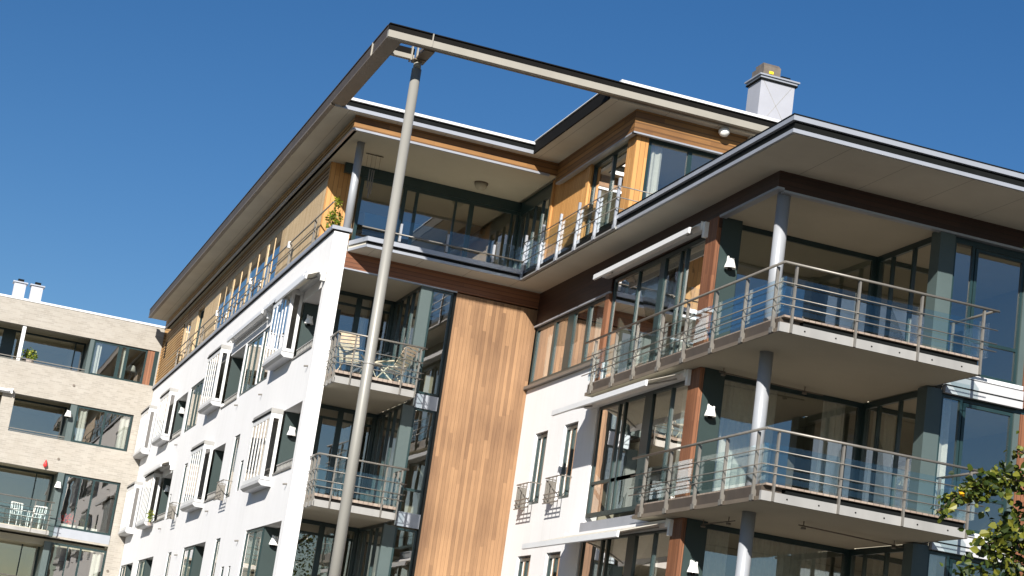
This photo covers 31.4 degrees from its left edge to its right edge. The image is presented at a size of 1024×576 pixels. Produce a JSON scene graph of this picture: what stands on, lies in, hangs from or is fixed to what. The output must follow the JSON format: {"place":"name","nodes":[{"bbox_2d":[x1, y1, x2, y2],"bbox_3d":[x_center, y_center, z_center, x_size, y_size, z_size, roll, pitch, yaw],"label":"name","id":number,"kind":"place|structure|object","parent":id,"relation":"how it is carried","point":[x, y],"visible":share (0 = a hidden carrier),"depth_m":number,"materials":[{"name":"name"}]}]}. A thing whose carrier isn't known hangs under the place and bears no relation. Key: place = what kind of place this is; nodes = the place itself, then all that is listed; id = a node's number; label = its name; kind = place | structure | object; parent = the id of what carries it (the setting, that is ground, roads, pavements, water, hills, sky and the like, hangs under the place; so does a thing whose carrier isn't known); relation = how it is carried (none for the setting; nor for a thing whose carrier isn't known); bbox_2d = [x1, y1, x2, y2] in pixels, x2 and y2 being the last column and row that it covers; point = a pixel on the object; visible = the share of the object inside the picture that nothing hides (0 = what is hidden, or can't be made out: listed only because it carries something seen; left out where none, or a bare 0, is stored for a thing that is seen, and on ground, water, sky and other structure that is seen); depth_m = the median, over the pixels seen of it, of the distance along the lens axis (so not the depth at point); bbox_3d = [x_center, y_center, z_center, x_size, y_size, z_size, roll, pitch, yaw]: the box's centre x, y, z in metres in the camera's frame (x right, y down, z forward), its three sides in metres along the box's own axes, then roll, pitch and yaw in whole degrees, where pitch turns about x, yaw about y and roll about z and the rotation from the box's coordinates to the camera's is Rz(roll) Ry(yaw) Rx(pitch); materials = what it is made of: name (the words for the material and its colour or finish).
{"place":"outdoors","nodes":[
{"label":"outdoors","id":0,"kind":"place"},
{"bbox_2d":[0,279,164,575],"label":"brick building","id":1,"kind":"structure","parent":0,"point":[81,363],"depth_m":72.32,"materials":[{"name":"brick"}]},
{"bbox_2d":[0,387,12,393],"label":"awning","id":2,"kind":"object","parent":1,"relation":"attached to","point":[7,390],"visible":1,"depth_m":70.73,"materials":[{"name":"white fabric"}]},
{"bbox_2d":[8,501,29,525],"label":"garden chair","id":3,"kind":"object","parent":1,"relation":"on","point":[12,509],"visible":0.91,"depth_m":70.13,"materials":[{"name":"white plastic"}]},
{"bbox_2d":[0,465,53,529],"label":"window","id":4,"kind":"structure","parent":1,"relation":"in","point":[1,466],"depth_m":72.50,"materials":[{"name":"teal paint"}]},
{"bbox_2d":[16,544,39,575],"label":"window","id":5,"kind":"structure","parent":1,"relation":"in","point":[38,548],"depth_m":71.92,"materials":[{"name":"teal paint"}]},
{"bbox_2d":[21,347,37,362],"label":"potted plant","id":6,"kind":"object","parent":1,"relation":"on","point":[28,353],"visible":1,"depth_m":72.03,"materials":[{"name":"green plant"}]},
{"bbox_2d":[0,395,66,439],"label":"window","id":7,"kind":"structure","parent":1,"relation":"in","point":[18,399],"depth_m":73.21,"materials":[{"name":"teal paint"}]},
{"bbox_2d":[25,506,46,528],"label":"garden chair","id":8,"kind":"object","parent":1,"relation":"on","point":[35,517],"visible":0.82,"depth_m":70.45,"materials":[{"name":"white plastic"}]},
{"bbox_2d":[0,327,85,370],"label":"window","id":9,"kind":"structure","parent":1,"relation":"in","point":[8,337],"depth_m":73.22,"materials":[{"name":"teal paint"}]},
{"bbox_2d":[54,481,60,488],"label":"wall lamp","id":10,"kind":"object","parent":1,"relation":"attached to","point":[57,485],"visible":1,"depth_m":70.73,"materials":[{"name":"metal"}]},
{"bbox_2d":[65,410,70,417],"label":"wall lamp","id":11,"kind":"object","parent":1,"relation":"attached to","point":[68,414],"visible":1,"depth_m":71.34,"materials":[{"name":"paint"}]},
{"bbox_2d":[44,542,106,575],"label":"window","id":12,"kind":"structure","parent":1,"relation":"in","point":[97,554],"depth_m":71.00,"materials":[{"name":"teal paint"}]},
{"bbox_2d":[58,514,96,531],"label":"flower box","id":13,"kind":"object","parent":1,"relation":"in","point":[74,525],"visible":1,"depth_m":71.39,"materials":[{"name":"red paint"}]},
{"bbox_2d":[54,474,119,535],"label":"window","id":14,"kind":"structure","parent":1,"relation":"in","point":[84,530],"depth_m":71.24,"materials":[{"name":"teal paint"}]},
{"bbox_2d":[70,405,132,450],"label":"window","id":15,"kind":"structure","parent":1,"relation":"in","point":[124,421],"depth_m":72.01,"materials":[{"name":"teal paint"}]},
{"bbox_2d":[88,340,147,383],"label":"window","id":16,"kind":"structure","parent":1,"relation":"in","point":[120,367],"depth_m":72.63,"materials":[{"name":"teal paint"}]},
{"bbox_2d":[125,365,136,379],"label":"table lamp","id":17,"kind":"object","parent":1,"relation":"in","point":[130,369],"visible":0.88,"depth_m":73.31,"materials":[{"name":"fabric"}]},
{"bbox_2d":[0,0,1023,325],"label":"sky","id":18,"kind":"structure","parent":0,"point":[131,130],"materials":[{"name":"blue"}]},
{"bbox_2d":[118,22,1023,575],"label":"apartment building","id":19,"kind":"structure","parent":0,"point":[844,340],"depth_m":40.64,"materials":[{"name":"white paint"}]},
{"bbox_2d":[120,565,127,575],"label":"window","id":20,"kind":"structure","parent":19,"relation":"in","point":[124,568],"depth_m":70.15,"materials":[{"name":"teal paint"}]},
{"bbox_2d":[118,481,142,536],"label":"bay window","id":21,"kind":"structure","parent":19,"relation":"in","point":[124,531],"depth_m":69.75,"materials":[{"name":"paint"}]},
{"bbox_2d":[136,560,145,575],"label":"window","id":22,"kind":"structure","parent":19,"relation":"in","point":[141,565],"depth_m":65.36,"materials":[{"name":"white glass"}]},
{"bbox_2d":[133,405,157,459],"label":"bay window","id":23,"kind":"structure","parent":19,"relation":"in","point":[140,452],"depth_m":70.46,"materials":[{"name":"paint"}]},
{"bbox_2d":[135,470,162,529],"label":"bay window","id":24,"kind":"structure","parent":19,"relation":"in","point":[142,522],"depth_m":64.98,"materials":[{"name":"paint"}]},
{"bbox_2d":[146,510,153,525],"bbox_3d":[-12.775,8.081,64.194,0.289,0.577,0.280,12,-14,-17],"label":"potted plant","id":25,"kind":"object","parent":19,"relation":"on","point":[149,522],"visible":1,"depth_m":64.19,"materials":[{"name":"green plant"}]},
{"bbox_2d":[143,458,174,476],"bbox_3d":[-12.505,6.394,64.408,0.455,0.400,4.540,12,-14,-17],"label":"awning","id":26,"kind":"object","parent":19,"relation":"attached to","point":[166,465],"visible":0.73,"depth_m":63.19,"materials":[{"name":"fabric"}]},
{"bbox_2d":[151,388,178,446],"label":"bay window","id":27,"kind":"structure","parent":19,"relation":"in","point":[160,438],"depth_m":65.60,"materials":[{"name":"metal"}]},
{"bbox_2d":[164,485,169,492],"bbox_3d":[-12.193,7.129,64.425,0.230,0.280,0.232,12,-14,-17],"label":"wall lamp","id":28,"kind":"object","parent":19,"relation":"attached to","point":[167,489],"visible":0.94,"depth_m":64.35,"materials":[{"name":"metal"}]},
{"bbox_2d":[165,553,170,575],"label":"window","id":29,"kind":"structure","parent":19,"relation":"in","point":[169,556],"depth_m":59.19,"materials":[{"name":"teal paint"}]},
{"bbox_2d":[179,407,184,414],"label":"wall lamp","id":30,"kind":"object","parent":19,"relation":"attached to","point":[181,411],"visible":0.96,"depth_m":65.01,"materials":[{"name":"paint"}]},
{"bbox_2d":[176,464,187,516],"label":"window","id":31,"kind":"structure","parent":19,"relation":"in","point":[184,476],"depth_m":59.67,"materials":[{"name":"teal paint"}]},
{"bbox_2d":[179,320,191,362],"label":"window","id":32,"kind":"structure","parent":19,"relation":"in","point":[188,326],"depth_m":67.20,"materials":[{"name":"beige glass"}]},
{"bbox_2d":[179,547,194,575],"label":"window","id":33,"kind":"structure","parent":19,"relation":"in","point":[188,554],"depth_m":55.37,"materials":[{"name":"grey glass"}]},
{"bbox_2d":[184,380,203,432],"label":"window","id":34,"kind":"structure","parent":19,"relation":"in","point":[196,392],"depth_m":61.07,"materials":[{"name":"glass"}]},
{"bbox_2d":[180,440,214,512],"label":"bay window","id":35,"kind":"structure","parent":19,"relation":"in","point":[190,503],"depth_m":55.09,"materials":[{"name":"paint"}]},
{"bbox_2d":[194,308,204,348],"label":"window","id":36,"kind":"structure","parent":19,"relation":"in","point":[202,312],"depth_m":65.02,"materials":[{"name":"clear glass"}]},
{"bbox_2d":[198,344,230,414],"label":"bay window","id":37,"kind":"structure","parent":19,"relation":"in","point":[208,403],"depth_m":55.88,"materials":[{"name":"paint"}]},
{"bbox_2d":[210,539,219,575],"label":"window","id":38,"kind":"structure","parent":19,"relation":"in","point":[218,541],"depth_m":50.73,"materials":[{"name":"glass"}]},
{"bbox_2d":[225,435,239,497],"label":"window","id":39,"kind":"structure","parent":19,"relation":"in","point":[229,484],"depth_m":51.14,"materials":[{"name":"teal paint"}]},
{"bbox_2d":[237,461,243,490],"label":"window","id":40,"kind":"structure","parent":19,"relation":"in","point":[243,461],"depth_m":49.59,"materials":[{"name":"teal paint"}]},
{"bbox_2d":[213,226,283,331],"bbox_3d":[-8.222,-0.068,56.153,0.020,1.680,10.300,12,-14,-17],"label":"window","id":41,"kind":"structure","parent":19,"relation":"in","point":[271,248],"depth_m":55.65,"materials":[{"name":"clear glass"}]},
{"bbox_2d":[227,308,271,342],"bbox_3d":[-7.594,1.110,52.464,0.275,0.420,5.590,12,-14,-17],"label":"awning","id":42,"kind":"object","parent":19,"relation":"attached to","point":[253,322],"visible":0.93,"depth_m":52.17,"materials":[{"name":"metal"}]},
{"bbox_2d":[239,527,264,575],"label":"window","id":43,"kind":"structure","parent":19,"relation":"in","point":[254,538],"depth_m":45.62,"materials":[{"name":"grey glass"}]},
{"bbox_2d":[239,327,269,396],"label":"window","id":44,"kind":"structure","parent":19,"relation":"in","point":[254,347],"depth_m":51.30,"materials":[{"name":"clear glass"}]},
{"bbox_2d":[240,408,283,493],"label":"bay window","id":45,"kind":"structure","parent":19,"relation":"in","point":[254,480],"depth_m":45.57,"materials":[{"name":"metal"}]},
{"bbox_2d":[269,535,277,547],"bbox_3d":[-5.828,6.216,44.649,0.253,0.295,0.247,12,-14,-17],"label":"wall lamp","id":46,"kind":"object","parent":19,"relation":"attached to","point":[273,542],"visible":0.95,"depth_m":44.58,"materials":[{"name":"metal"}]},
{"bbox_2d":[262,289,303,370],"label":"bay window","id":47,"kind":"structure","parent":19,"relation":"in","point":[277,354],"depth_m":46.33,"materials":[{"name":"metal"}]},
{"bbox_2d":[263,268,314,312],"bbox_3d":[-5.867,0.157,47.544,0.255,0.420,5.190,12,-14,-17],"label":"awning","id":48,"kind":"object","parent":19,"relation":"attached to","point":[269,307],"visible":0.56,"depth_m":48.34,"materials":[{"name":"metal"}]},
{"bbox_2d":[287,426,295,437],"bbox_3d":[-5.458,3.571,45.123,0.230,0.280,0.232,12,-14,-17],"label":"wall lamp","id":49,"kind":"object","parent":19,"relation":"attached to","point":[291,433],"visible":1,"depth_m":45.06,"materials":[{"name":"paint"}]},
{"bbox_2d":[275,268,326,302],"bbox_3d":[-5.284,-0.032,45.390,0.475,0.310,3.740,12,-14,-17],"label":"awning","id":50,"kind":"object","parent":19,"relation":"attached to","point":[303,281],"visible":0.78,"depth_m":44.78,"materials":[{"name":"metal"}]},
{"bbox_2d":[304,314,312,325],"bbox_3d":[-5.097,0.819,45.771,0.230,0.280,0.232,12,-14,-17],"label":"wall lamp","id":51,"kind":"object","parent":19,"relation":"attached to","point":[309,321],"visible":1,"depth_m":45.70,"materials":[{"name":"metal"}]},
{"bbox_2d":[299,519,358,575],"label":"window","id":52,"kind":"structure","parent":19,"relation":"in","point":[325,535],"depth_m":45.13,"materials":[{"name":"teal paint"}]},
{"bbox_2d":[325,196,343,229],"bbox_3d":[-4.422,-1.731,45.479,0.443,1.063,0.849,12,-14,-17],"label":"potted plant","id":53,"kind":"object","parent":19,"relation":"on","point":[333,216],"visible":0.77,"depth_m":45.46,"materials":[{"name":"green plant"}]},
{"bbox_2d":[319,404,376,500],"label":"window","id":54,"kind":"structure","parent":19,"relation":"in","point":[344,420],"depth_m":45.72,"materials":[{"name":"teal paint"}]},
{"bbox_2d":[337,332,363,373],"bbox_3d":[-3.822,1.654,43.249,0.578,0.989,0.876,5,-14,13],"label":"deck chair","id":55,"kind":"object","parent":19,"relation":"on","point":[347,345],"visible":0.69,"depth_m":43.05,"materials":[{"name":"brown wood"}]},
{"bbox_2d":[338,290,394,378],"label":"window","id":56,"kind":"structure","parent":19,"relation":"in","point":[362,303],"depth_m":46.45,"materials":[{"name":"teal paint"}]},
{"bbox_2d":[352,523,386,575],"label":"window","id":57,"kind":"structure","parent":19,"relation":"in","point":[368,541],"depth_m":44.20,"materials":[{"name":"glass"}]},
{"bbox_2d":[365,153,383,197],"bbox_3d":[-3.507,-2.778,45.346,0.460,1.135,0.028,12,-14,-17],"label":"wind chime","id":58,"kind":"object","parent":19,"relation":"hanging from","point":[371,175],"visible":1,"depth_m":45.33,"materials":[{"name":"paint"}]},
{"bbox_2d":[364,404,402,504],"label":"window","id":59,"kind":"structure","parent":19,"relation":"in","point":[387,422],"depth_m":44.81,"materials":[{"name":"glass"}]},
{"bbox_2d":[376,346,418,381],"bbox_3d":[-2.790,1.869,43.521,0.875,0.988,0.577,0,-16,32],"label":"deck chair","id":60,"kind":"object","parent":19,"relation":"on","point":[406,365],"visible":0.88,"depth_m":43.41,"materials":[{"name":"brown wood"}]},
{"bbox_2d":[383,286,420,382],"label":"window","id":61,"kind":"structure","parent":19,"relation":"in","point":[405,308],"depth_m":45.56,"materials":[{"name":"glass"}]},
{"bbox_2d":[388,527,417,575],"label":"window","id":62,"kind":"structure","parent":19,"relation":"in","point":[402,529],"depth_m":43.10,"materials":[{"name":"teal paint"}]},
{"bbox_2d":[398,407,435,514],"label":"window","id":63,"kind":"structure","parent":19,"relation":"in","point":[421,491],"depth_m":43.59,"materials":[{"name":"teal paint"}]},
{"bbox_2d":[417,289,453,396],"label":"window","id":64,"kind":"structure","parent":19,"relation":"in","point":[434,290],"depth_m":44.27,"materials":[{"name":"clear glass"}]},
{"bbox_2d":[351,176,519,267],"bbox_3d":[-1.987,-1.289,46.940,4.330,2.350,0.074,12,-14,-17],"label":"window","id":65,"kind":"structure","parent":19,"relation":"in","point":[471,204],"depth_m":47.12,"materials":[{"name":"teal paint"}]},
{"bbox_2d":[474,181,487,190],"bbox_3d":[-0.797,-2.595,46.555,0.356,0.200,0.356,12,-14,-17],"label":"ceiling lamp","id":66,"kind":"object","parent":19,"relation":"attached to","point":[481,185],"visible":1,"depth_m":46.44,"materials":[{"name":"glass"}]},
{"bbox_2d":[518,558,530,575],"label":"window","id":67,"kind":"structure","parent":19,"relation":"in","point":[524,563],"depth_m":42.51,"materials":[{"name":"glass"}]},
{"bbox_2d":[512,193,550,270],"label":"window","id":68,"kind":"structure","parent":19,"relation":"in","point":[531,220],"depth_m":46.49,"materials":[{"name":"teal paint"}]},
{"bbox_2d":[528,434,547,504],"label":"window","id":69,"kind":"structure","parent":19,"relation":"in","point":[542,440],"depth_m":43.00,"materials":[{"name":"teal paint"}]},
{"bbox_2d":[546,554,559,575],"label":"window","id":70,"kind":"structure","parent":19,"relation":"in","point":[553,560],"depth_m":40.67,"materials":[{"name":"glass"}]},
{"bbox_2d":[529,296,605,384],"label":"window","id":71,"kind":"structure","parent":19,"relation":"in","point":[560,346],"depth_m":42.72,"materials":[{"name":"clear glass"}]},
{"bbox_2d":[558,425,577,498],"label":"window","id":72,"kind":"structure","parent":19,"relation":"in","point":[571,434],"depth_m":41.13,"materials":[{"name":"teal paint"}]},
{"bbox_2d":[521,518,673,549],"bbox_3d":[1.649,5.012,36.894,1.105,0.515,5.640,12,-14,-17],"label":"awning","id":73,"kind":"object","parent":19,"relation":"attached to","point":[605,533],"visible":1,"depth_m":35.87,"materials":[{"name":"fabric"}]},
{"bbox_2d":[585,143,627,235],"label":"window","id":74,"kind":"structure","parent":19,"relation":"in","point":[607,173],"depth_m":42.03,"materials":[{"name":"teal paint"}]},
{"bbox_2d":[551,369,691,415],"bbox_3d":[2.180,2.188,37.508,0.915,0.485,5.440,12,-14,-17],"label":"awning","id":75,"kind":"object","parent":19,"relation":"attached to","point":[626,392],"visible":1,"depth_m":36.76,"materials":[{"name":"fabric"}]},
{"bbox_2d":[577,529,669,575],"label":"window","id":76,"kind":"structure","parent":19,"relation":"in","point":[644,553],"depth_m":36.47,"materials":[{"name":"glass"}]},
{"bbox_2d":[585,381,687,518],"bbox_3d":[2.562,3.344,37.216,0.074,2.460,4.880,12,-14,-17],"label":"window","id":77,"kind":"structure","parent":19,"relation":"in","point":[649,422],"depth_m":37.34,"materials":[{"name":"glass"}]},
{"bbox_2d":[593,221,709,279],"bbox_3d":[2.849,-0.715,38.237,0.395,0.330,5.340,12,-14,-17],"label":"awning","id":78,"kind":"object","parent":19,"relation":"attached to","point":[663,246],"visible":1,"depth_m":37.72,"materials":[{"name":"metal"}]},
{"bbox_2d":[603,238,705,377],"bbox_3d":[2.951,0.561,37.934,0.074,2.460,4.980,12,-14,-17],"label":"window","id":79,"kind":"structure","parent":19,"relation":"in","point":[672,279],"depth_m":37.87,"materials":[{"name":"clear glass"}]},
{"bbox_2d":[641,138,718,199],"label":"window","id":80,"kind":"structure","parent":19,"relation":"in","point":[655,147],"depth_m":40.75,"materials":[{"name":"teal paint"}]},
{"bbox_2d":[687,560,698,575],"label":"wall lamp","id":81,"kind":"object","parent":19,"relation":"attached to","point":[692,570],"visible":1,"depth_m":33.77,"materials":[{"name":"paint"}]},
{"bbox_2d":[704,404,715,419],"bbox_3d":[3.764,2.350,34.515,0.230,0.280,0.232,12,-14,-17],"label":"wall lamp","id":82,"kind":"object","parent":19,"relation":"attached to","point":[710,413],"visible":1,"depth_m":34.45,"materials":[{"name":"paint"}]},
{"bbox_2d":[718,126,729,136],"bbox_3d":[4.759,-3.493,40.849,0.260,0.200,0.260,12,-14,-17],"label":"globe lamp","id":83,"kind":"object","parent":19,"relation":"attached to","point":[723,131],"visible":1,"depth_m":40.76,"materials":[{"name":"glass"}]},
{"bbox_2d":[724,256,735,270],"bbox_3d":[4.222,-0.470,35.209,0.230,0.280,0.232,12,-14,-17],"label":"wall lamp","id":84,"kind":"object","parent":19,"relation":"attached to","point":[729,265],"visible":1,"depth_m":35.14,"materials":[{"name":"metal"}]},
{"bbox_2d":[702,524,848,575],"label":"window","id":85,"kind":"structure","parent":19,"relation":"in","point":[772,555],"depth_m":34.92,"materials":[{"name":"grey glass"}]},
{"bbox_2d":[712,374,862,498],"bbox_3d":[5.269,3.230,35.322,3.120,2.600,0.207,12,-14,-17],"label":"window","id":86,"kind":"structure","parent":19,"relation":"in","point":[738,399],"depth_m":35.37,"materials":[{"name":"grey glass"}]},
{"bbox_2d":[730,225,877,333],"bbox_3d":[5.705,0.368,35.944,3.120,2.720,0.070,12,-14,-17],"label":"window","id":87,"kind":"structure","parent":19,"relation":"in","point":[873,259],"depth_m":36.37,"materials":[{"name":"teal paint"}]},
{"bbox_2d":[847,545,903,575],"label":"window","id":88,"kind":"structure","parent":19,"relation":"in","point":[875,561],"depth_m":34.30,"materials":[{"name":"grey glass"}]},
{"bbox_2d":[854,391,917,509],"bbox_3d":[7.165,3.335,34.614,0.074,2.600,2.300,12,-14,-17],"label":"window","id":89,"kind":"structure","parent":19,"relation":"in","point":[888,424],"depth_m":34.81,"materials":[{"name":"glass"}]},
{"bbox_2d":[870,237,931,344],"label":"window","id":90,"kind":"structure","parent":19,"relation":"in","point":[907,267],"depth_m":35.50,"materials":[{"name":"clear glass"}]},
{"bbox_2d":[926,551,949,575],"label":"window","id":91,"kind":"structure","parent":19,"relation":"in","point":[932,560],"depth_m":33.03,"materials":[{"name":"blue glass"}]},
{"bbox_2d":[932,394,962,518],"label":"window","id":92,"kind":"structure","parent":19,"relation":"in","point":[942,448],"depth_m":33.55,"materials":[{"name":"glass"}]},
{"bbox_2d":[946,240,975,354],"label":"window","id":93,"kind":"structure","parent":19,"relation":"in","point":[973,246],"depth_m":34.16,"materials":[{"name":"teal paint"}]},
{"bbox_2d":[948,559,1000,575],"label":"window","id":94,"kind":"structure","parent":19,"relation":"in","point":[951,562],"depth_m":33.06,"materials":[{"name":"glass"}]},
{"bbox_2d":[953,403,1012,533],"bbox_3d":[8.688,3.378,33.613,1.080,2.360,0.070,12,-14,-17],"label":"window","id":95,"kind":"structure","parent":19,"relation":"in","point":[1003,503],"depth_m":33.68,"materials":[{"name":"teal paint"}]},
{"bbox_2d":[967,249,1023,384],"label":"window","id":96,"kind":"structure","parent":19,"relation":"in","point":[1021,276],"depth_m":34.30,"materials":[{"name":"teal paint"}]},
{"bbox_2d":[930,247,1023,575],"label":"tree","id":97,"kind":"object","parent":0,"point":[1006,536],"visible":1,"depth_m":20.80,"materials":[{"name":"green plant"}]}
]}

